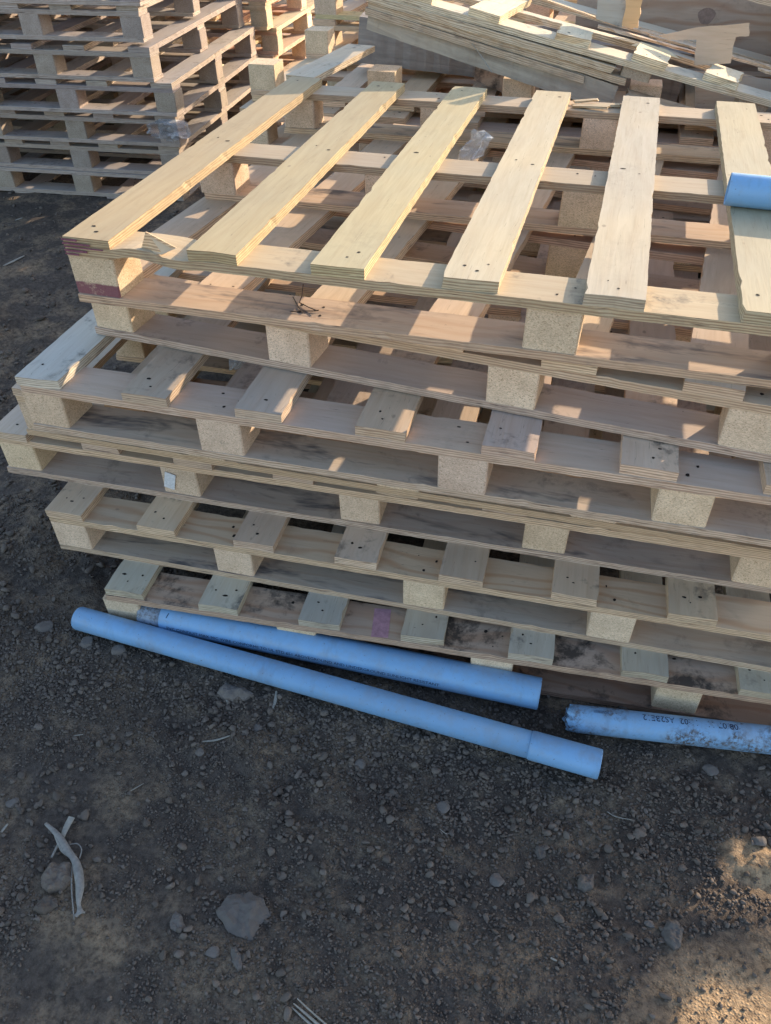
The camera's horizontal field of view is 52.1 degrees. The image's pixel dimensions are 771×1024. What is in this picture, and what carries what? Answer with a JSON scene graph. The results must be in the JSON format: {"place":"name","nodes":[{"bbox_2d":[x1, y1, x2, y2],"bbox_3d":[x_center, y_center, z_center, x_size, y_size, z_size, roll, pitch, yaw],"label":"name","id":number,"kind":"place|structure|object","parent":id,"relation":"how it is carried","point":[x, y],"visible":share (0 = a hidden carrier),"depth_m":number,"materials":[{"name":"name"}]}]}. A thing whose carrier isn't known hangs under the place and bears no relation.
{"place":"outdoors","nodes":[
{"label":"outdoors","id":0,"kind":"place"},
{"bbox_2d":[0,0,770,1023],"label":"ground","id":1,"kind":"structure","parent":0,"point":[44,976],"depth_m":1.59,"materials":[{"name":"soil"}]},
{"bbox_2d":[6,797,19,807],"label":"rock","id":2,"kind":"object","parent":1,"relation":"on","point":[10,803],"visible":1,"depth_m":1.66,"materials":[{"name":"grey stone"}]},
{"bbox_2d":[3,255,23,265],"bbox_3d":[-1.595,-1.079,3.386,0.018,0.008,0.107,25,48,26],"label":"wood chip","id":3,"kind":"object","parent":1,"relation":"on","point":[14,260],"visible":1,"depth_m":3.38,"materials":[{"name":"wood"}]},
{"bbox_2d":[34,621,53,632],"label":"rock","id":4,"kind":"object","parent":1,"relation":"on","point":[44,626],"visible":1,"depth_m":2.02,"materials":[{"name":"grey stone"}]},
{"bbox_2d":[33,895,58,914],"bbox_3d":[-0.643,0.748,1.499,0.043,0.028,0.035,10,43,12],"label":"rock","id":5,"kind":"object","parent":1,"relation":"on","point":[45,904],"visible":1,"depth_m":1.50,"materials":[{"name":"grey stone"}]},
{"bbox_2d":[41,862,73,893],"bbox_3d":[-0.640,0.714,1.538,0.063,0.044,0.062,10,43,12],"label":"rock","id":6,"kind":"object","parent":1,"relation":"on","point":[56,877],"visible":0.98,"depth_m":1.53,"materials":[{"name":"grey stone"}]},
{"bbox_2d":[44,822,84,918],"bbox_3d":[-0.623,0.690,1.554,0.058,0.019,0.220,-25,47,-25],"label":"dry husk","id":7,"kind":"object","parent":1,"relation":"on","point":[67,851],"visible":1,"depth_m":1.54,"materials":[{"name":"beige plant"}]},
{"bbox_2d":[61,816,74,837],"bbox_3d":[-0.653,0.646,1.613,0.014,0.008,0.045,10,43,12],"label":"dry husk strip","id":8,"kind":"object","parent":1,"relation":"on","point":[68,823],"visible":1,"depth_m":1.61,"materials":[{"name":"plant"}]},
{"bbox_2d":[80,636,92,648],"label":"rock","id":9,"kind":"object","parent":1,"relation":"on","point":[86,642],"visible":1,"depth_m":1.98,"materials":[{"name":"grey stone"}]},
{"bbox_2d":[111,644,126,655],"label":"rock","id":10,"kind":"object","parent":1,"relation":"on","point":[118,649],"visible":1,"depth_m":1.96,"materials":[{"name":"grey stone"}]},
{"bbox_2d":[0,108,239,200],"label":"pallet","id":11,"kind":"object","parent":1,"relation":"on","point":[87,183],"visible":0.16,"depth_m":3.98,"materials":[{"name":"brown wood"}]},
{"bbox_2d":[0,83,251,174],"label":"pallet","id":12,"kind":"object","parent":11,"relation":"on","point":[85,156],"visible":0.26,"depth_m":3.91,"materials":[{"name":"brown wood"}]},
{"bbox_2d":[0,53,257,146],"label":"pallet","id":13,"kind":"object","parent":12,"relation":"on","point":[80,127],"visible":0.31,"depth_m":3.82,"materials":[{"name":"brown wood"}]},
{"bbox_2d":[0,25,256,116],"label":"pallet","id":14,"kind":"object","parent":13,"relation":"on","point":[166,89],"visible":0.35,"depth_m":3.68,"materials":[{"name":"brown wood"}]},
{"bbox_2d":[0,0,243,82],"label":"pallet","id":15,"kind":"object","parent":14,"relation":"on","point":[49,59],"visible":0.59,"depth_m":3.61,"materials":[{"name":"brown wood"}]},
{"bbox_2d":[0,0,199,42],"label":"pallet","id":16,"kind":"object","parent":15,"relation":"on","point":[36,22],"visible":0.92,"depth_m":3.42,"materials":[{"name":"brown wood"}]},
{"bbox_2d":[0,0,149,5],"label":"pallet","id":17,"kind":"object","parent":16,"relation":"on","point":[108,2],"visible":1,"depth_m":3.33,"materials":[{"name":"brown wood"}]},
{"bbox_2d":[146,119,190,141],"bbox_3d":[-0.996,-1.749,3.607,0.200,0.090,0.084,2,20,3],"label":"plastic film","id":18,"kind":"object","parent":13,"relation":"hanging from","point":[172,130],"visible":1,"depth_m":3.60,"materials":[{"name":"white"}]},
{"bbox_2d":[170,910,185,931],"bbox_3d":[-0.395,0.774,1.487,0.027,0.017,0.043,-21,45,-21],"label":"rock","id":19,"kind":"object","parent":1,"relation":"on","point":[176,921],"visible":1,"depth_m":1.48,"materials":[{"name":"grey stone"}]},
{"bbox_2d":[195,747,203,756],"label":"rock","id":20,"kind":"object","parent":1,"relation":"on","point":[199,752],"visible":1,"depth_m":1.75,"materials":[{"name":"grey stone"}]},
{"bbox_2d":[205,946,219,958],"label":"rock","id":21,"kind":"object","parent":1,"relation":"on","point":[212,951],"visible":1,"depth_m":1.44,"materials":[{"name":"grey stone"}]},
{"bbox_2d":[202,735,229,741],"bbox_3d":[-0.382,0.512,1.778,0.065,0.010,0.005,-6,42,-6],"label":"wood chip","id":22,"kind":"object","parent":1,"relation":"on","point":[216,739],"visible":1,"depth_m":1.78,"materials":[{"name":"wood"}]},
{"bbox_2d":[217,682,252,701],"bbox_3d":[-0.355,0.431,1.861,0.087,0.041,0.042,16,44,18],"label":"rock","id":23,"kind":"object","parent":1,"relation":"on","point":[227,691],"visible":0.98,"depth_m":1.85,"materials":[{"name":"grey stone"}]},
{"bbox_2d":[231,946,242,971],"bbox_3d":[-0.271,0.812,1.433,0.021,0.018,0.045,-27,48,-26],"label":"rock","id":24,"kind":"object","parent":1,"relation":"on","point":[236,957],"visible":1,"depth_m":1.43,"materials":[{"name":"grey stone"}]},
{"bbox_2d":[216,892,270,941],"bbox_3d":[-0.271,0.765,1.500,0.100,0.037,0.084,19,45,21],"label":"rock","id":25,"kind":"object","parent":1,"relation":"on","point":[247,914],"visible":0.98,"depth_m":1.49,"materials":[{"name":"grey stone"}]},
{"bbox_2d":[253,723,262,731],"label":"rock","id":26,"kind":"object","parent":1,"relation":"on","point":[257,727],"visible":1,"depth_m":1.80,"materials":[{"name":"grey stone"}]},
{"bbox_2d":[272,691,276,708],"bbox_3d":[-0.259,0.443,1.849,0.009,0.006,0.049,3,42,5],"label":"wood chip","id":27,"kind":"object","parent":1,"relation":"on","point":[275,700],"visible":1,"depth_m":1.85,"materials":[{"name":"wood"}]},
{"bbox_2d":[291,998,326,1023],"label":"straw stalk","id":28,"kind":"object","parent":1,"relation":"on","point":[313,1020],"visible":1,"depth_m":1.36,"materials":[{"name":"grey plant"}]},
{"bbox_2d":[71,607,602,778],"bbox_3d":[-0.162,0.404,1.843,1.309,0.064,0.064,12,43,14],"label":"blue pipe","id":29,"kind":"object","parent":1,"relation":"on","point":[562,754],"visible":1,"depth_m":1.80,"materials":[{"name":"plastic"}]},
{"bbox_2d":[136,605,541,709],"bbox_3d":[-0.131,0.335,1.903,1.002,0.074,0.075,10,43,11],"label":"blue pipe","id":30,"kind":"object","parent":1,"relation":"on","point":[458,677],"visible":0.82,"depth_m":1.86,"materials":[{"name":"plastic"}]},
{"bbox_2d":[354,759,365,769],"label":"rock","id":31,"kind":"object","parent":1,"relation":"on","point":[360,763],"visible":1,"depth_m":1.73,"materials":[{"name":"grey stone"}]},
{"bbox_2d":[103,384,770,724],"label":"pallet","id":32,"kind":"object","parent":1,"relation":"on","point":[601,673],"visible":0.18,"depth_m":1.85,"materials":[{"name":"brown wood"}]},
{"bbox_2d":[45,370,770,672],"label":"pallet","id":33,"kind":"object","parent":32,"relation":"on","point":[690,619],"visible":0.26,"depth_m":1.85,"materials":[{"name":"brown wood"}]},
{"bbox_2d":[0,337,770,593],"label":"pallet","id":34,"kind":"object","parent":33,"relation":"on","point":[24,452],"visible":0.19,"depth_m":1.89,"materials":[{"name":"brown wood"}]},
{"bbox_2d":[229,359,243,370],"bbox_3d":[-0.328,-0.406,2.155,0.220,0.056,0.100,10,43,12],"label":"plastic film","id":35,"kind":"object","parent":34,"relation":"on","point":[236,364],"visible":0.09,"depth_m":2.17,"materials":[{"name":"white"}]},
{"bbox_2d":[12,216,770,555],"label":"pallet","id":36,"kind":"object","parent":34,"relation":"on","point":[340,392],"visible":0.06,"depth_m":1.82,"materials":[{"name":"brown wood"}]},
{"bbox_2d":[15,181,770,546],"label":"pallet","id":37,"kind":"object","parent":36,"relation":"on","point":[63,385],"visible":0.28,"depth_m":1.58,"materials":[{"name":"brown wood"}]},
{"bbox_2d":[91,116,770,462],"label":"pallet","id":38,"kind":"object","parent":37,"relation":"on","point":[739,425],"visible":0.34,"depth_m":1.64,"materials":[{"name":"brown wood"}]},
{"bbox_2d":[61,77,770,388],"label":"pallet","id":39,"kind":"object","parent":38,"relation":"on","point":[109,246],"visible":0.96,"depth_m":1.59,"materials":[{"name":"brown wood"}]},
{"bbox_2d":[290,284,318,312],"bbox_3d":[-0.169,-0.414,1.545,0.052,0.020,0.092,-17,44,-17],"label":"bent wire","id":40,"kind":"object","parent":39,"relation":"on","point":[303,304],"visible":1,"depth_m":1.54,"materials":[{"name":"grey metal"}]},
{"bbox_2d":[458,129,492,160],"bbox_3d":[0.217,-0.909,1.989,0.055,0.115,0.042,45,24,15],"label":"plastic film","id":41,"kind":"object","parent":39,"relation":"on","point":[474,147],"visible":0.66,"depth_m":1.98,"materials":[{"name":"white"}]},
{"bbox_2d":[723,172,770,209],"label":"blue pipe","id":42,"kind":"object","parent":39,"relation":"on","point":[743,190],"visible":1,"depth_m":1.55,"materials":[{"name":"plastic"}]},
{"bbox_2d":[437,801,449,813],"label":"rock","id":43,"kind":"object","parent":1,"relation":"on","point":[443,807],"visible":1,"depth_m":1.66,"materials":[{"name":"grey stone"}]},
{"bbox_2d":[489,873,504,886],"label":"rock","id":44,"kind":"object","parent":1,"relation":"on","point":[496,879],"visible":1,"depth_m":1.54,"materials":[{"name":"grey stone"}]},
{"bbox_2d":[535,845,545,859],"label":"rock","id":45,"kind":"object","parent":1,"relation":"on","point":[540,852],"visible":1,"depth_m":1.59,"materials":[{"name":"grey stone"}]},
{"bbox_2d":[577,874,593,892],"bbox_3d":[0.392,0.724,1.541,0.033,0.035,0.040,10,43,12],"label":"rock","id":46,"kind":"object","parent":1,"relation":"on","point":[585,882],"visible":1,"depth_m":1.53,"materials":[{"name":"grey stone"}]},
{"bbox_2d":[644,920,654,927],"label":"rock","id":47,"kind":"object","parent":1,"relation":"on","point":[651,923],"visible":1,"depth_m":1.48,"materials":[{"name":"grey stone"}]},
{"bbox_2d":[562,704,770,754],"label":"blue pipe","id":48,"kind":"object","parent":1,"relation":"on","point":[677,729],"visible":1,"depth_m":1.72,"materials":[{"name":"plastic"}]},
{"bbox_2d":[661,920,683,949],"bbox_3d":[0.534,0.788,1.467,0.039,0.030,0.054,10,43,12],"label":"rock","id":49,"kind":"object","parent":1,"relation":"on","point":[672,932],"visible":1,"depth_m":1.46,"materials":[{"name":"grey stone"}]},
{"bbox_2d":[702,764,718,775],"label":"rock","id":50,"kind":"object","parent":1,"relation":"on","point":[710,770],"visible":1,"depth_m":1.71,"materials":[{"name":"grey stone"}]},
{"bbox_2d":[751,836,766,845],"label":"rock","id":51,"kind":"object","parent":1,"relation":"on","point":[760,840],"visible":1,"depth_m":1.58,"materials":[{"name":"grey stone"}]},
{"bbox_3d":[0.567,-1.250,3.480,1.905,0.137,1.272,10,43,12],"label":"pallet","id":52,"kind":"object","parent":1,"relation":"on","visible":0},
{"bbox_2d":[475,188,558,197],"bbox_3d":[0.610,-1.342,3.380,1.905,0.137,1.273,10,43,11],"label":"pallet","id":53,"kind":"object","parent":52,"relation":"on","point":[480,189],"depth_m":3.28,"materials":[{"name":"brown wood"}]},
{"bbox_2d":[322,171,475,190],"bbox_3d":[0.553,-1.427,3.272,1.905,0.137,1.272,10,43,12],"label":"pallet","id":54,"kind":"object","parent":53,"relation":"on","point":[327,174],"depth_m":2.93,"materials":[{"name":"brown wood"}]},
{"bbox_2d":[277,88,709,220],"bbox_3d":[0.597,-1.519,3.171,1.905,0.137,1.273,10,43,11],"label":"pallet","id":55,"kind":"object","parent":54,"relation":"on","point":[463,195],"depth_m":2.99,"materials":[{"name":"brown wood"}]},
{"bbox_2d":[239,69,718,177],"bbox_3d":[0.566,-1.626,3.087,1.905,0.137,1.273,10,43,11],"label":"pallet","id":56,"kind":"object","parent":55,"relation":"on","point":[269,136],"visible":0.09,"depth_m":2.71,"materials":[{"name":"brown wood"}]},
{"bbox_2d":[248,21,770,131],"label":"pallet","id":57,"kind":"object","parent":56,"relation":"on","point":[266,75],"visible":0.09,"depth_m":2.80,"materials":[{"name":"brown wood"}]},
{"bbox_2d":[286,44,374,79],"bbox_3d":[-0.175,-1.488,2.606,0.101,0.019,0.472,15,44,17],"label":"wood board","id":58,"kind":"object","parent":57,"relation":"on","point":[331,63],"visible":0.91,"depth_m":2.58,"materials":[{"name":"brown wood"}]},
{"bbox_2d":[366,16,618,102],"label":"wood beam","id":59,"kind":"structure","parent":57,"relation":"on","point":[601,90],"depth_m":2.48,"materials":[{"name":"beige wood"}]},
{"bbox_2d":[472,43,491,71],"bbox_3d":[0.298,-1.403,2.436,0.086,0.070,0.005,32,51,32],"label":"straw stalk","id":60,"kind":"object","parent":59,"relation":"hanging from","point":[481,56],"visible":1,"depth_m":2.43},
{"bbox_2d":[474,67,545,92],"bbox_3d":[0.494,-1.545,2.770,0.352,0.164,0.090,10,31,12],"label":"wood chunk","id":61,"kind":"object","parent":57,"relation":"on","point":[489,79],"visible":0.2,"depth_m":2.77,"materials":[{"name":"brown wood"}]},
{"bbox_2d":[357,11,691,101],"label":"wood beam","id":62,"kind":"structure","parent":56,"relation":"on","point":[390,51],"depth_m":2.90,"materials":[{"name":"brown wood"}]},
{"bbox_2d":[365,0,770,129],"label":"pallet","id":63,"kind":"object","parent":56,"relation":"on","point":[570,46],"visible":0.85,"depth_m":2.43,"materials":[{"name":"brown wood"}]},
{"bbox_2d":[596,0,625,26],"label":"wood scrap","id":64,"kind":"object","parent":63,"relation":"on","point":[611,11],"visible":0.95,"depth_m":2.48,"materials":[{"name":"brown wood"}]},
{"bbox_2d":[622,0,641,27],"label":"wood scrap","id":65,"kind":"object","parent":63,"relation":"on","point":[632,14],"visible":1,"depth_m":2.46,"materials":[{"name":"brown wood"}]},
{"bbox_2d":[659,23,749,64],"bbox_3d":[0.974,-1.443,2.428,0.263,0.118,0.006,10,34,12],"label":"wood scrap","id":66,"kind":"object","parent":63,"relation":"on","point":[714,44],"visible":1,"depth_m":2.42,"materials":[{"name":"brown wood"}]},
{"bbox_2d":[695,71,770,136],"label":"plywood offcut","id":67,"kind":"object","parent":55,"relation":"on","point":[706,99],"visible":0.11,"depth_m":2.58,"materials":[{"name":"beige wood"}]},
{"bbox_2d":[570,0,770,102],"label":"plywood sheet","id":68,"kind":"object","parent":54,"relation":"on","point":[678,15],"visible":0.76,"depth_m":2.87,"materials":[{"name":"brown wood"}]},
{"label":"pallet","id":69,"kind":"object","parent":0,"visible":0},
{"bbox_2d":[25,40,303,100],"bbox_3d":[-1.397,-3.033,5.326,1.909,0.137,1.273,9,43,11],"label":"pallet","id":70,"kind":"object","parent":69,"relation":"on","point":[288,64],"visible":0.02,"depth_m":5.06,"materials":[{"name":"brown wood"}]},
{"bbox_2d":[161,14,313,75],"bbox_3d":[-1.423,-3.146,5.249,1.909,0.137,1.273,9,42,11],"label":"pallet","id":71,"kind":"object","parent":70,"relation":"on","point":[296,43],"visible":0.08,"depth_m":5.03,"materials":[{"name":"brown wood"}]},
{"bbox_2d":[63,0,314,54],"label":"pallet","id":72,"kind":"object","parent":71,"relation":"on","point":[272,41],"visible":0.11,"depth_m":4.71,"materials":[{"name":"brown wood"}]},
{"bbox_2d":[46,0,306,29],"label":"pallet","id":73,"kind":"object","parent":72,"relation":"on","point":[261,15],"visible":0.17,"depth_m":4.46,"materials":[{"name":"brown wood"}]},
{"bbox_2d":[242,0,269,1],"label":"pallet","id":74,"kind":"object","parent":73,"relation":"on","point":[257,0],"visible":0.7,"depth_m":4.38,"materials":[{"name":"brown wood"}]},
{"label":"pallet","id":75,"kind":"object","parent":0,"visible":0},
{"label":"pallet","id":76,"kind":"object","parent":75,"relation":"on","visible":0},
{"bbox_2d":[327,62,460,91],"bbox_3d":[0.803,-2.155,3.709,1.910,0.137,1.272,11,43,13],"label":"pallet","id":77,"kind":"object","parent":76,"relation":"on","point":[356,65],"depth_m":3.41,"materials":[{"name":"brown wood"}]},
{"bbox_2d":[313,0,575,44],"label":"pallet","id":78,"kind":"object","parent":77,"relation":"on","point":[339,26],"visible":0.09,"depth_m":3.39,"materials":[{"name":"brown wood"}]},
{"bbox_2d":[314,0,576,24],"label":"pallet","id":79,"kind":"object","parent":78,"relation":"on","point":[328,9],"visible":0.11,"depth_m":3.33,"materials":[{"name":"brown wood"}]},
{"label":"pallet","id":80,"kind":"object","parent":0,"visible":0},
{"bbox_2d":[748,0,770,6],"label":"wood board","id":81,"kind":"object","parent":80,"relation":"on","point":[766,2],"visible":1,"depth_m":2.59,"materials":[{"name":"brown wood"}]}
]}

